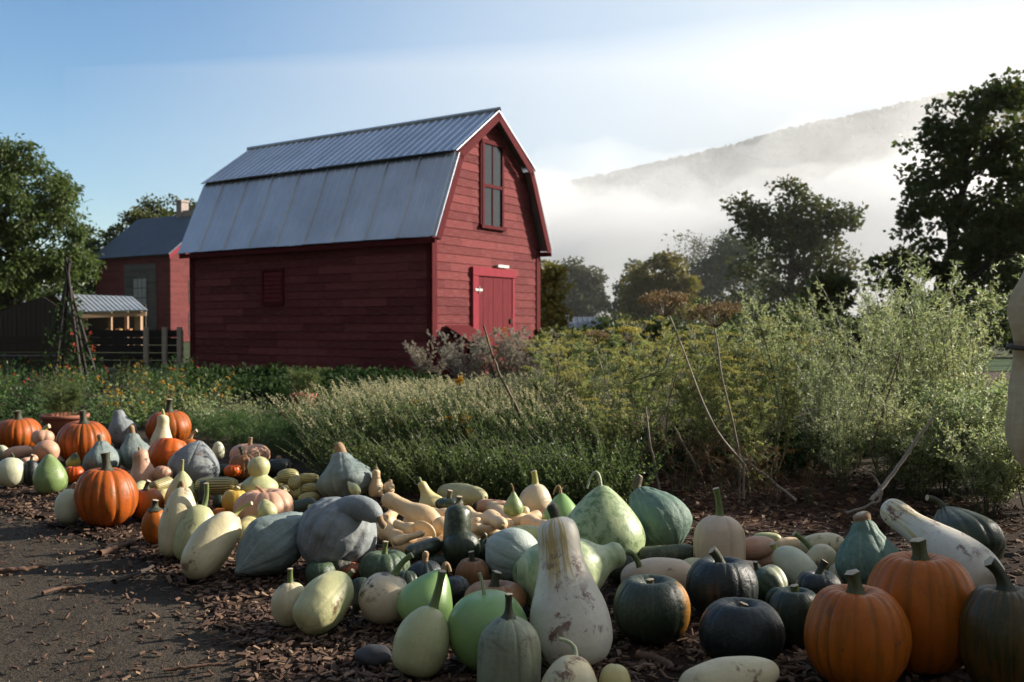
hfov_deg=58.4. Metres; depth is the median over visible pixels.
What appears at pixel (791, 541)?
winter squash
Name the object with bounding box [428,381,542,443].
spiked herb
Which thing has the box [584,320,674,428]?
dill plant
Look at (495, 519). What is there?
butternut squash
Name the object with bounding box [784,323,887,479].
airy plant
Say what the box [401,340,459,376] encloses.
silver bush
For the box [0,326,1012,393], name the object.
ground
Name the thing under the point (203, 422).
green tops
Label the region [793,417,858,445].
green undergrowth
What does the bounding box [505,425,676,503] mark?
spiked herb
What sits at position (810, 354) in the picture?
dill plant
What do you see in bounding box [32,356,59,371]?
orange flower plant
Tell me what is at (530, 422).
spiked herb
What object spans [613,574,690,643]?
kabocha squash
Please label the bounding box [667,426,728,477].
dried fern plant
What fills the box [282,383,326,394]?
leafy crop
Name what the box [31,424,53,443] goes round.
winter squash
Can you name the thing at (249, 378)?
leafy crop
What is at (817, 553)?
winter squash
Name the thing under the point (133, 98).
sky
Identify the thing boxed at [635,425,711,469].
green undergrowth
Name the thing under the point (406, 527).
butternut squash
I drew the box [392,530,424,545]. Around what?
butternut squash
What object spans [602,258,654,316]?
dark tree
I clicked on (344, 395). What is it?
spiked herb
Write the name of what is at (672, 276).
yellowing tree
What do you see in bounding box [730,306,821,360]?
shrub
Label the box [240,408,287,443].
green tops
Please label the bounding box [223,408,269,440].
green tops
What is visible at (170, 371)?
orange flower plant
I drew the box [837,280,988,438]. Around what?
airy plant
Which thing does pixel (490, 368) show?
silver bush
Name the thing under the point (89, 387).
orange flower plant
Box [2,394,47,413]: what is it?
dark leafy plant
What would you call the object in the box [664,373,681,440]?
dry stalk
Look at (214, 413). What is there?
pale flower plant
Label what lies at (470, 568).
pumpkin
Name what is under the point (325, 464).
spiked herb
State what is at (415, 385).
spiked herb
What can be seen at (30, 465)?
winter squash
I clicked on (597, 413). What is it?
dill plant
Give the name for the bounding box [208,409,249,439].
green tops
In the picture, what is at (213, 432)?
green tops
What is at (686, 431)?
green undergrowth
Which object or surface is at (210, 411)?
dark leafy plant
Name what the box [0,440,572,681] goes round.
dirt path
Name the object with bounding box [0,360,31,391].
orange flower plant
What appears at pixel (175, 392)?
yellow flower plant
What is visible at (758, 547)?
butternut squash
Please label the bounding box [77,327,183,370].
board fence
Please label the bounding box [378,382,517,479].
spiked herb
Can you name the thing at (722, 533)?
winter squash
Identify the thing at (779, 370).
airy plant
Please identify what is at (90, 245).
dark tree
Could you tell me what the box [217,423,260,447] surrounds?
green tops
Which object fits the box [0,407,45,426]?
dark leafy plant
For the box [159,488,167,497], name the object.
winter squash
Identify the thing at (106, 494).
pumpkin
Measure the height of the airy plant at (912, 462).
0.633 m
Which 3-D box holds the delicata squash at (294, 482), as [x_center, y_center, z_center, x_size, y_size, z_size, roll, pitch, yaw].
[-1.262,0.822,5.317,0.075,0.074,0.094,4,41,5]
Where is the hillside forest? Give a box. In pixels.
[538,80,1023,228]
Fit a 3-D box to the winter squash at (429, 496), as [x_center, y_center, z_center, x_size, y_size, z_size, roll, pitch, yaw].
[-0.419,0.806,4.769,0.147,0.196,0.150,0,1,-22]
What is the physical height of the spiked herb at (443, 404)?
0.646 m
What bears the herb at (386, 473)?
on the mulch bed
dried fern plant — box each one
[568,417,643,452]
[612,422,677,480]
[650,417,728,494]
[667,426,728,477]
[674,439,763,499]
[707,430,769,481]
[718,429,800,503]
[777,453,834,506]
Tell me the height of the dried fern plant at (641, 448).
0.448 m
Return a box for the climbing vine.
[32,289,109,383]
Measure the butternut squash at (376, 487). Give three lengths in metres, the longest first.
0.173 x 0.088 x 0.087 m
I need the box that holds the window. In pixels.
[479,138,506,230]
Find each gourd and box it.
[33,454,67,493]
[66,452,80,466]
[240,452,277,491]
[256,499,276,517]
[347,481,360,494]
[397,562,452,620]
[447,572,526,670]
[503,483,523,515]
[517,538,641,605]
[530,502,612,666]
[542,485,574,519]
[567,471,644,555]
[880,499,1004,587]
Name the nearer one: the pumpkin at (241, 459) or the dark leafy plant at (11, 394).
the pumpkin at (241, 459)
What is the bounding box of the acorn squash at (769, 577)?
[753,561,788,600]
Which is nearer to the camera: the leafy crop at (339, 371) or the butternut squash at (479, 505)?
the butternut squash at (479, 505)
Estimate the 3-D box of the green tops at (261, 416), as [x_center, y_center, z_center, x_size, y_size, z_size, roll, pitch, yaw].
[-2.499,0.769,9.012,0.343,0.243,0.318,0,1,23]
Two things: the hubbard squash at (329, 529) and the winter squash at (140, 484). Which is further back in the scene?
the winter squash at (140, 484)
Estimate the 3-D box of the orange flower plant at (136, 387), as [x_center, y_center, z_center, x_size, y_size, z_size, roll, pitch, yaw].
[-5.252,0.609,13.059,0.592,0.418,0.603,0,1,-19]
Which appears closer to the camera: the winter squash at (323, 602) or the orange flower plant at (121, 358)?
the winter squash at (323, 602)
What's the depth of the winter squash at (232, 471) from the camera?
5.95 m
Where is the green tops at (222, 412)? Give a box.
[215,405,249,430]
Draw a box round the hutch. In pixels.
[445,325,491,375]
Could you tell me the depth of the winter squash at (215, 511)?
4.69 m
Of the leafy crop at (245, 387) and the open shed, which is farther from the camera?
the open shed
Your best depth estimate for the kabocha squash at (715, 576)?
3.21 m
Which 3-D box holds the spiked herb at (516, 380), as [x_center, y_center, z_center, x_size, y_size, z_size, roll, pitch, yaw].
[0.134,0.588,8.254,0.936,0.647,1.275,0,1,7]
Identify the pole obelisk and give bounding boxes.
[44,257,100,387]
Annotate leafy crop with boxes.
[172,379,227,402]
[176,374,227,385]
[182,364,231,381]
[184,361,227,376]
[201,373,251,388]
[206,368,247,376]
[207,383,252,403]
[213,370,247,380]
[225,375,264,383]
[225,378,277,405]
[228,361,267,378]
[233,375,269,385]
[241,379,300,406]
[246,361,289,375]
[255,376,300,385]
[256,367,291,378]
[267,365,311,375]
[269,365,321,380]
[280,376,326,390]
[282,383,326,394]
[299,375,338,387]
[300,382,338,402]
[317,368,348,381]
[318,372,368,385]
[319,365,371,380]
[325,378,361,389]
[332,363,363,374]
[335,382,388,399]
[344,372,385,385]
[348,366,390,372]
[356,365,398,379]
[366,369,414,378]
[367,369,419,384]
[370,375,412,385]
[393,372,448,385]
[394,366,417,374]
[408,369,442,379]
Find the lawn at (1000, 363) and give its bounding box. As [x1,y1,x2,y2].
[972,357,1012,370]
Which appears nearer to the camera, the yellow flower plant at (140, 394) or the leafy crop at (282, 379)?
the yellow flower plant at (140, 394)
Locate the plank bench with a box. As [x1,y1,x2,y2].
[0,355,87,370]
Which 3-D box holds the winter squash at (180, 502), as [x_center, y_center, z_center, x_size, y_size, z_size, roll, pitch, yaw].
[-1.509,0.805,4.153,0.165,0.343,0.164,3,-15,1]
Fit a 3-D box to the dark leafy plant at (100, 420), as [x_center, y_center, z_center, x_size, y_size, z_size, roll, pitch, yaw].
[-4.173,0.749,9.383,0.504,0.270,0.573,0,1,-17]
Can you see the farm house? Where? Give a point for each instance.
(147, 267)
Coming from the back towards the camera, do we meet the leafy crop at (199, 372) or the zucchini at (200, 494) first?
the leafy crop at (199, 372)
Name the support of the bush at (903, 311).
on the ground at (186, 348)
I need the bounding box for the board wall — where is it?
[0,334,80,367]
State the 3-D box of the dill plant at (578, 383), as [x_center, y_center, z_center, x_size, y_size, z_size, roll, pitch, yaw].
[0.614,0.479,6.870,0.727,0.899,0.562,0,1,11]
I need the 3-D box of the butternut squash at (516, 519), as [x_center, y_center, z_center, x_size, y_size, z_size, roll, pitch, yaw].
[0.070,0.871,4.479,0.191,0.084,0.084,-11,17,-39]
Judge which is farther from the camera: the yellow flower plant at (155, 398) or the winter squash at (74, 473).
the yellow flower plant at (155, 398)
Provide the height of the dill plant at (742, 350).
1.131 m
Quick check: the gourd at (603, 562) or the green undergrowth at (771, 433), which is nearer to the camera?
the gourd at (603, 562)
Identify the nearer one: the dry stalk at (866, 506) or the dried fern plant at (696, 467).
the dry stalk at (866, 506)
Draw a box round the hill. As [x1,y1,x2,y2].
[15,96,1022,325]
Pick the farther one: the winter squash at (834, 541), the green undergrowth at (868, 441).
the green undergrowth at (868, 441)
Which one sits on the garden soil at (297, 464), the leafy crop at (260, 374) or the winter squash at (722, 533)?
the leafy crop at (260, 374)
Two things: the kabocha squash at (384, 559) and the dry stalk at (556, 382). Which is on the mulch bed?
the kabocha squash at (384, 559)
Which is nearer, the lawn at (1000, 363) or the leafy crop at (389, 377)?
the leafy crop at (389, 377)
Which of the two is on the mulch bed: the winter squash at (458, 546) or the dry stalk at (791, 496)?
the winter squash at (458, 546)
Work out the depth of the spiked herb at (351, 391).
7.56 m
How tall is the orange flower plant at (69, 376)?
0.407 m
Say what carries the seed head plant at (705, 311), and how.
on the reddish leaf litter at (761, 526)
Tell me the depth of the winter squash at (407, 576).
3.50 m
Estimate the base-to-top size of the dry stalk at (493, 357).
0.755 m
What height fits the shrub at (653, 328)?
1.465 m
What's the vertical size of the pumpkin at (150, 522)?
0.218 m
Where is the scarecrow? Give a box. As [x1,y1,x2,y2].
[1005,271,1023,466]
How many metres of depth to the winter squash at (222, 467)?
5.99 m
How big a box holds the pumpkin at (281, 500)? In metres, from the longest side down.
0.316 x 0.296 x 0.211 m
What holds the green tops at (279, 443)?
on the garden soil at (297, 464)
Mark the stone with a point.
(376, 655)
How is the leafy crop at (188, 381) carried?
on the garden soil at (297, 464)
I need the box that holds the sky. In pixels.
[0,0,1023,285]
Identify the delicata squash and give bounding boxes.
[150,476,172,490]
[194,477,238,494]
[273,477,283,486]
[277,469,298,483]
[278,485,289,492]
[288,475,300,489]
[290,487,301,498]
[298,492,319,500]
[299,473,318,484]
[300,483,317,493]
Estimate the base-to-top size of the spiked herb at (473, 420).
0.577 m
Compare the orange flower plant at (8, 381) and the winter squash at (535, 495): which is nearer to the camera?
the winter squash at (535, 495)
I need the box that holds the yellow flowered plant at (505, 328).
[479,327,525,381]
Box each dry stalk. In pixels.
[483,325,528,430]
[551,355,562,416]
[627,334,675,383]
[645,406,659,489]
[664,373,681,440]
[674,426,698,472]
[732,447,797,501]
[846,490,882,514]
[868,352,900,454]
[869,417,933,501]
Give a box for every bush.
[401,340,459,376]
[426,329,492,385]
[463,326,530,386]
[489,326,560,384]
[534,323,593,368]
[598,310,647,329]
[681,297,758,329]
[745,293,837,329]
[863,295,946,321]
[925,290,1012,348]
[986,312,1013,353]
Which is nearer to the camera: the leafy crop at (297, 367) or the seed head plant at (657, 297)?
the seed head plant at (657, 297)
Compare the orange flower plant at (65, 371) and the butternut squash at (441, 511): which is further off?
the orange flower plant at (65, 371)
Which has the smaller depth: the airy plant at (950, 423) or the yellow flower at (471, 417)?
the airy plant at (950, 423)
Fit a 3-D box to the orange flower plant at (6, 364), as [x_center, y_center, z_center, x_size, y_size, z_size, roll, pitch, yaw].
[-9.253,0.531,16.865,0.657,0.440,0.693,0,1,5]
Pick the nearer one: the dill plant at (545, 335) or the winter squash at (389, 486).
the winter squash at (389, 486)
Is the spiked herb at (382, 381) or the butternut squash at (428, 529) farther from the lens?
the spiked herb at (382, 381)
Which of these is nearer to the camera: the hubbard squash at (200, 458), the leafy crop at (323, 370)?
the hubbard squash at (200, 458)
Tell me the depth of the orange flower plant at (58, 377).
13.39 m
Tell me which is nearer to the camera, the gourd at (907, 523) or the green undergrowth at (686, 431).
the gourd at (907, 523)
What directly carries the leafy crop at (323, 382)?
on the garden soil at (297, 464)
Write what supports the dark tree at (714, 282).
on the ground at (186, 348)
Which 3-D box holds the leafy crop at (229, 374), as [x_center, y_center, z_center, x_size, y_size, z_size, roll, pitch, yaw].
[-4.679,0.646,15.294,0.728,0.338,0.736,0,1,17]
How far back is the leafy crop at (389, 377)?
12.56 m
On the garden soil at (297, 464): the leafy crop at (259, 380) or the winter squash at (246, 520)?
the leafy crop at (259, 380)
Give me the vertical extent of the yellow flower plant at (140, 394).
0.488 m
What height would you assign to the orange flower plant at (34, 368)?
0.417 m
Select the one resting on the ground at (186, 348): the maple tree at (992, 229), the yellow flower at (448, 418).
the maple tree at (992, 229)
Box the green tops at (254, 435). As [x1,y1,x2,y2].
[240,421,293,456]
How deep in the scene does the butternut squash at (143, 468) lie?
5.62 m
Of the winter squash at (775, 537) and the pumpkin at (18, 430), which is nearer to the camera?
the winter squash at (775, 537)
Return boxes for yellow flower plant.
[87,386,130,422]
[93,376,138,408]
[110,388,156,424]
[120,373,168,411]
[130,380,177,417]
[146,367,183,396]
[155,380,201,410]
[163,368,208,404]
[191,372,236,406]
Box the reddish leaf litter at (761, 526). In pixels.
[650,469,879,533]
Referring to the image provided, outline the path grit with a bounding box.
[6,514,250,681]
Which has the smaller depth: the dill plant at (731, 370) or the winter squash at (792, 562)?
the winter squash at (792, 562)
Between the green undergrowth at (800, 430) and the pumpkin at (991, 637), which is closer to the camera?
the pumpkin at (991, 637)
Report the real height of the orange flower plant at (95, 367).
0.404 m
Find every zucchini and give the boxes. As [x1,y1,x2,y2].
[197,480,208,504]
[293,498,316,512]
[405,537,442,561]
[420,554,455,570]
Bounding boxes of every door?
[124,263,156,329]
[470,266,515,366]
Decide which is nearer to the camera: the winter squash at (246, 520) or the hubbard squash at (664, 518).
the hubbard squash at (664, 518)
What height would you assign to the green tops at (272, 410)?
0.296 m
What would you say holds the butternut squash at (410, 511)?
on the butternut squash
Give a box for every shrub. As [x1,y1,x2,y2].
[576,316,636,360]
[612,313,709,367]
[680,317,748,359]
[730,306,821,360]
[806,313,871,367]
[833,305,937,365]
[914,306,991,367]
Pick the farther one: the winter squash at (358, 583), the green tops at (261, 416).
the green tops at (261, 416)
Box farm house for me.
[67,199,193,340]
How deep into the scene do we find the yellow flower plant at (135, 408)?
9.57 m
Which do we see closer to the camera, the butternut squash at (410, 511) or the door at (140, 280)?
the butternut squash at (410, 511)
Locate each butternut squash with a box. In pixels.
[21,455,37,462]
[33,440,59,461]
[130,447,155,487]
[369,467,383,496]
[376,523,386,540]
[378,521,404,553]
[380,492,439,524]
[383,509,397,524]
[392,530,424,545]
[393,520,414,533]
[401,536,431,552]
[413,521,435,537]
[432,507,446,515]
[432,516,443,535]
[466,505,481,518]
[471,517,483,524]
[471,523,499,537]
[472,499,505,512]
[481,509,507,529]
[485,501,510,517]
[505,518,514,527]
[510,510,541,525]
[520,514,546,525]
[523,506,529,513]
[744,560,760,571]
[746,536,776,560]
[755,554,772,566]
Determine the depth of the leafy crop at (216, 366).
16.85 m
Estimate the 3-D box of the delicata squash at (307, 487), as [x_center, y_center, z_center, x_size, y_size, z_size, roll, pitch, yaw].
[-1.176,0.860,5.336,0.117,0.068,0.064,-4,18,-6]
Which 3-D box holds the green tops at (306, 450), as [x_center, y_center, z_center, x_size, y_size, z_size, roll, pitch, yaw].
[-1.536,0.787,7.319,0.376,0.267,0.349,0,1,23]
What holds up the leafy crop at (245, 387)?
on the garden soil at (297, 464)
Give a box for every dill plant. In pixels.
[521,331,596,418]
[522,327,596,389]
[534,319,634,399]
[549,346,640,448]
[576,389,644,464]
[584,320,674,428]
[605,337,723,455]
[611,334,686,426]
[633,312,720,404]
[636,329,738,430]
[653,316,748,424]
[672,348,757,470]
[683,323,791,439]
[716,385,777,490]
[720,349,812,472]
[727,317,807,435]
[737,311,827,417]
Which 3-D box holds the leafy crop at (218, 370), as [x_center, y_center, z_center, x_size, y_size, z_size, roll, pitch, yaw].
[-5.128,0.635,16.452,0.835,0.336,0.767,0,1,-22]
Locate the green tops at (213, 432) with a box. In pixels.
[192,417,234,445]
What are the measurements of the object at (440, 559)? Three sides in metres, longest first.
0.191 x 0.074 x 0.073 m
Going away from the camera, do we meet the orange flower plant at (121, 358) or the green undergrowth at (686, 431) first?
the green undergrowth at (686, 431)
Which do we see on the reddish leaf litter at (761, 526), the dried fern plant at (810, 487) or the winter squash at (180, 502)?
the dried fern plant at (810, 487)
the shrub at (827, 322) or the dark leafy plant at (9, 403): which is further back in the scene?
the shrub at (827, 322)
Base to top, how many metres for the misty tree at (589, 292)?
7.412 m
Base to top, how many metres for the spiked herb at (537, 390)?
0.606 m
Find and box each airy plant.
[692,296,796,437]
[718,290,792,441]
[734,290,877,458]
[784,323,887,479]
[786,295,934,468]
[787,357,876,492]
[796,286,895,417]
[811,275,948,455]
[834,356,937,496]
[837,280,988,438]
[846,250,948,414]
[863,394,993,500]
[873,248,1023,436]
[881,254,1012,397]
[897,368,1001,437]
[901,372,1007,486]
[906,380,1007,497]
[915,290,1012,398]
[921,364,1022,488]
[929,413,1023,517]
[937,383,1023,503]
[983,397,1023,507]
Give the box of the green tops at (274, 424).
[257,418,302,450]
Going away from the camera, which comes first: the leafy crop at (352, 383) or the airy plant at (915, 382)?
the airy plant at (915, 382)
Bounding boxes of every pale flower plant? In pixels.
[174,392,210,415]
[185,396,221,426]
[201,407,225,423]
[203,392,243,414]
[222,393,258,416]
[232,390,269,415]
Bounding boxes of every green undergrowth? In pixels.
[559,431,604,477]
[581,420,647,457]
[621,439,686,476]
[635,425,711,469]
[636,427,663,450]
[662,424,715,448]
[673,419,742,448]
[691,436,748,471]
[721,429,779,455]
[737,432,838,478]
[744,427,807,458]
[777,416,825,446]
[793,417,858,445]
[814,430,878,463]
[828,420,880,453]
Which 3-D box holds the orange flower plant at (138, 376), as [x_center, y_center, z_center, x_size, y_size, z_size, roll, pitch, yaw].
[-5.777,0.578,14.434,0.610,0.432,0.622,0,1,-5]
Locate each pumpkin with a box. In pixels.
[0,410,41,447]
[56,410,110,463]
[74,452,138,526]
[131,480,163,519]
[141,499,163,544]
[145,399,190,440]
[229,446,253,479]
[233,485,293,519]
[455,550,488,585]
[464,570,526,608]
[804,569,911,681]
[866,537,974,674]
[958,556,1023,681]
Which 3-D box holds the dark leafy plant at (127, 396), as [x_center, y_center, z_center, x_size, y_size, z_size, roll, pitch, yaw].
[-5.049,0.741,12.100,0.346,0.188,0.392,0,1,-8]
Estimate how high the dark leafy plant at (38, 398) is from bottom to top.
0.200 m
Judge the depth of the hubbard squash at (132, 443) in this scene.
6.33 m
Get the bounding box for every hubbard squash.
[82,434,121,471]
[108,410,137,446]
[119,425,149,468]
[167,440,219,484]
[234,511,302,575]
[296,495,386,563]
[316,442,371,496]
[629,474,691,545]
[835,511,899,584]
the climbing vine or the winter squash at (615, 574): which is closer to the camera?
the winter squash at (615, 574)
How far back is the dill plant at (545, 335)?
10.18 m
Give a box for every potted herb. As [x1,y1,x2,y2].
[34,378,92,415]
[282,365,329,393]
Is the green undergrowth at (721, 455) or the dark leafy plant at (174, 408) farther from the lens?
the dark leafy plant at (174, 408)
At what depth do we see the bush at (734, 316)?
35.59 m
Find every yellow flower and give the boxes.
[445,415,461,477]
[453,375,463,393]
[458,412,475,470]
[464,428,475,454]
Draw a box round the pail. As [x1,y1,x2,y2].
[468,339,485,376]
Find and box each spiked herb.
[255,379,451,466]
[273,391,369,439]
[273,395,374,469]
[277,432,408,483]
[288,382,442,450]
[297,387,354,406]
[303,382,490,474]
[309,378,414,425]
[310,421,458,494]
[318,378,464,434]
[334,375,494,444]
[336,373,433,394]
[348,421,520,496]
[356,374,464,399]
[360,379,531,454]
[365,377,491,419]
[372,372,533,421]
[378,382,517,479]
[389,425,548,499]
[394,372,508,398]
[418,392,573,482]
[419,372,552,401]
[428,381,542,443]
[432,424,607,499]
[446,378,603,442]
[448,379,551,408]
[464,383,622,479]
[473,370,564,396]
[478,426,652,503]
[487,377,595,417]
[489,371,608,410]
[492,390,671,480]
[499,371,641,443]
[503,387,630,449]
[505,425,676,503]
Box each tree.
[0,132,106,311]
[57,223,106,294]
[92,206,158,252]
[134,192,178,216]
[184,198,196,209]
[540,259,575,330]
[552,255,611,316]
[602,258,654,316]
[612,248,703,327]
[661,230,727,302]
[686,229,780,324]
[716,174,868,319]
[799,264,859,327]
[854,66,1023,327]
[982,86,1023,318]
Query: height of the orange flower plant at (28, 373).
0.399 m
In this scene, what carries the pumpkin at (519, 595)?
on the mulch bed
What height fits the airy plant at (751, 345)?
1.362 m
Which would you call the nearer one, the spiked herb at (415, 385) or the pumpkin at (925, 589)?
the pumpkin at (925, 589)
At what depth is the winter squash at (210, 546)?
3.77 m
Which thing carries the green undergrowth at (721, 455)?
on the reddish leaf litter at (761, 526)
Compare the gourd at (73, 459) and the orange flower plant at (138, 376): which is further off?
the orange flower plant at (138, 376)
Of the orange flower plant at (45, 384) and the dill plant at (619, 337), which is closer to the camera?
the dill plant at (619, 337)
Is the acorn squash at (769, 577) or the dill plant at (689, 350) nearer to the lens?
the acorn squash at (769, 577)
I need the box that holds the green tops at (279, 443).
[264,430,308,459]
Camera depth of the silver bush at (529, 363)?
15.72 m
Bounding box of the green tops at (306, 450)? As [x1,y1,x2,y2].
[294,427,333,456]
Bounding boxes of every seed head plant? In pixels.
[581,329,617,423]
[617,325,642,415]
[635,287,744,504]
[683,299,741,498]
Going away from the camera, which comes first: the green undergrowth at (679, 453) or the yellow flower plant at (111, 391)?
the green undergrowth at (679, 453)
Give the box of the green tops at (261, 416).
[242,410,275,425]
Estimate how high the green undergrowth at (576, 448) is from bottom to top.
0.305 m
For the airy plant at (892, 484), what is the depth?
5.59 m
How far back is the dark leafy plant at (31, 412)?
9.41 m
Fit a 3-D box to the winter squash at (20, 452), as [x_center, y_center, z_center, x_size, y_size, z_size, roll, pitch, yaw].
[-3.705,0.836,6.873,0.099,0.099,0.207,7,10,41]
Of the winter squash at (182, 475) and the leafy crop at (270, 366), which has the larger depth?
the leafy crop at (270, 366)
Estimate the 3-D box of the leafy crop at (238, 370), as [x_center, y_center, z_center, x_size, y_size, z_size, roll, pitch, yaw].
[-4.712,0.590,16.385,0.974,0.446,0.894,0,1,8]
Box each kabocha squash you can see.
[359,541,409,577]
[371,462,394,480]
[435,490,463,508]
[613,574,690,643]
[686,546,758,613]
[698,597,784,660]
[769,584,815,646]
[796,559,840,593]
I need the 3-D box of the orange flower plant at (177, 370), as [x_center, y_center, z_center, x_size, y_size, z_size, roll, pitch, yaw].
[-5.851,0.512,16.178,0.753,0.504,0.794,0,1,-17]
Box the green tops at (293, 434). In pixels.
[277,421,320,449]
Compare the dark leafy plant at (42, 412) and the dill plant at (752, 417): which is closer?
the dill plant at (752, 417)
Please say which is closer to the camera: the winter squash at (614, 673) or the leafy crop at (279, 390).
the winter squash at (614, 673)
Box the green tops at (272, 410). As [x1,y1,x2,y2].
[268,401,305,420]
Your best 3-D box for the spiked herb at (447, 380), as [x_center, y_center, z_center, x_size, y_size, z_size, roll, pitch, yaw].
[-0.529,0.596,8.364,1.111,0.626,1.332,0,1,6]
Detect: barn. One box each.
[178,107,551,375]
[564,317,625,328]
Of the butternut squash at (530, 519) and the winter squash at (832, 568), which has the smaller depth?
the winter squash at (832, 568)
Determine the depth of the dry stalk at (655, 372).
6.40 m
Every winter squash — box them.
[0,445,7,459]
[0,453,24,487]
[3,445,32,458]
[24,454,37,485]
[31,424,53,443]
[54,482,79,523]
[65,466,83,482]
[136,481,145,489]
[148,438,186,467]
[150,409,171,445]
[152,466,172,479]
[158,481,195,557]
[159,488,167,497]
[164,459,196,504]
[173,482,213,559]
[181,501,252,579]
[184,429,197,443]
[212,442,224,458]
[212,508,226,514]
[213,494,222,507]
[219,464,227,476]
[222,486,244,511]
[224,465,240,477]
[229,437,270,459]
[239,515,257,538]
[268,456,293,478]
[271,568,303,626]
[292,569,354,634]
[305,561,335,581]
[331,558,358,579]
[352,577,366,610]
[358,552,413,624]
[383,479,394,493]
[392,569,449,677]
[398,570,417,583]
[408,551,440,576]
[417,477,442,508]
[437,483,487,507]
[442,495,470,542]
[443,531,480,567]
[448,575,469,604]
[477,593,540,681]
[478,533,486,561]
[483,528,537,581]
[509,525,538,539]
[512,558,519,583]
[519,470,551,511]
[542,637,596,681]
[599,664,630,681]
[610,556,633,583]
[621,557,690,589]
[638,544,692,559]
[678,656,779,681]
[684,557,700,565]
[693,487,745,559]
[753,532,780,541]
[765,587,781,603]
[769,542,817,583]
[776,537,799,548]
[792,531,835,570]
[799,532,843,553]
[828,563,845,583]
[925,495,1005,560]
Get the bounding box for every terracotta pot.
[39,412,89,435]
[289,392,316,407]
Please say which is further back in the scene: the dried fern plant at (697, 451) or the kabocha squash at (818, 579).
the dried fern plant at (697, 451)
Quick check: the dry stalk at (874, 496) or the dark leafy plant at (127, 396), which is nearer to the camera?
the dry stalk at (874, 496)
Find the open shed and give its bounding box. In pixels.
[0,293,147,337]
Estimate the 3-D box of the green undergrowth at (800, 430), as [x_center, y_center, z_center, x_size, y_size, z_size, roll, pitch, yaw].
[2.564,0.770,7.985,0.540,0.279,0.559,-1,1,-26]
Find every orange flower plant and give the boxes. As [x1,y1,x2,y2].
[0,352,31,376]
[0,358,30,381]
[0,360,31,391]
[0,366,12,389]
[0,368,43,401]
[15,360,51,381]
[15,369,67,398]
[21,366,61,391]
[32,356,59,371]
[35,364,85,396]
[45,352,82,376]
[48,367,83,386]
[50,356,86,379]
[65,363,111,391]
[67,369,110,396]
[71,366,105,382]
[76,359,105,376]
[84,364,141,398]
[102,359,153,389]
[107,354,145,376]
[111,358,143,379]
[122,370,164,397]
[124,360,154,380]
[126,364,164,390]
[141,357,164,376]
[145,363,192,387]
[147,365,199,394]
[158,356,202,382]
[162,353,198,374]
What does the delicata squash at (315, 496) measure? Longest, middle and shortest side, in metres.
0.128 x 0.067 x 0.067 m
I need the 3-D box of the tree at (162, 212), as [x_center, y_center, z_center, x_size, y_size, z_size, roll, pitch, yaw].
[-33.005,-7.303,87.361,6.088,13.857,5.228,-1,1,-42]
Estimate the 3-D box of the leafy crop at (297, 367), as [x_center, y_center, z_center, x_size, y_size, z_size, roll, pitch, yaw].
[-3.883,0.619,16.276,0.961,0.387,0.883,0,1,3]
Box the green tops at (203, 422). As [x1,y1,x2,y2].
[175,410,220,437]
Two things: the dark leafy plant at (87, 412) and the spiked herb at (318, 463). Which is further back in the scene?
the dark leafy plant at (87, 412)
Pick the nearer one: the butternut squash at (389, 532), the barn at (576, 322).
the butternut squash at (389, 532)
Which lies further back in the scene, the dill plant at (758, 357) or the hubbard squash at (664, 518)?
the dill plant at (758, 357)
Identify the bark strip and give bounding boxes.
[0,564,42,573]
[41,585,85,594]
[97,535,142,556]
[111,565,153,584]
[163,662,227,671]
[634,650,677,671]
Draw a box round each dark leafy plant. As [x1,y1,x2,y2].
[0,389,8,404]
[0,391,34,405]
[0,393,23,414]
[0,404,13,420]
[0,404,46,420]
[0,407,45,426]
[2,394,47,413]
[23,399,66,422]
[24,391,55,404]
[24,394,68,412]
[64,407,98,420]
[80,393,122,410]
[82,392,113,407]
[87,401,129,427]
[106,405,138,417]
[118,390,143,401]
[119,401,139,415]
[126,405,164,426]
[132,392,176,410]
[148,401,199,418]
[149,386,187,401]
[150,395,186,411]
[175,392,218,414]
[180,384,217,404]
[191,403,231,418]
[191,411,225,436]
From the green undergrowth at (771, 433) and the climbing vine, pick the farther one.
the climbing vine
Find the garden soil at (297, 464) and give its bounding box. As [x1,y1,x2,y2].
[0,377,1023,517]
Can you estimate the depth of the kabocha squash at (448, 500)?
4.55 m
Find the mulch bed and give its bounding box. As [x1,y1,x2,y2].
[0,436,1023,681]
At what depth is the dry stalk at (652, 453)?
5.61 m
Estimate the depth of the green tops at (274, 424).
7.65 m
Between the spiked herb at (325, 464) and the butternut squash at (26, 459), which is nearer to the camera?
the spiked herb at (325, 464)
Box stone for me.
[354,644,391,667]
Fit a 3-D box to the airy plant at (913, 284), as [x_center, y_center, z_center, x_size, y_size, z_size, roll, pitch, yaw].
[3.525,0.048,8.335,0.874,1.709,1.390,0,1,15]
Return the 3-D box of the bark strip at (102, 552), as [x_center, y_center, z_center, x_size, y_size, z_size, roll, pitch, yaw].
[-1.839,0.963,4.330,0.036,0.034,0.340,0,1,11]
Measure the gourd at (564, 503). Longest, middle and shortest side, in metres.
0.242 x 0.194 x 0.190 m

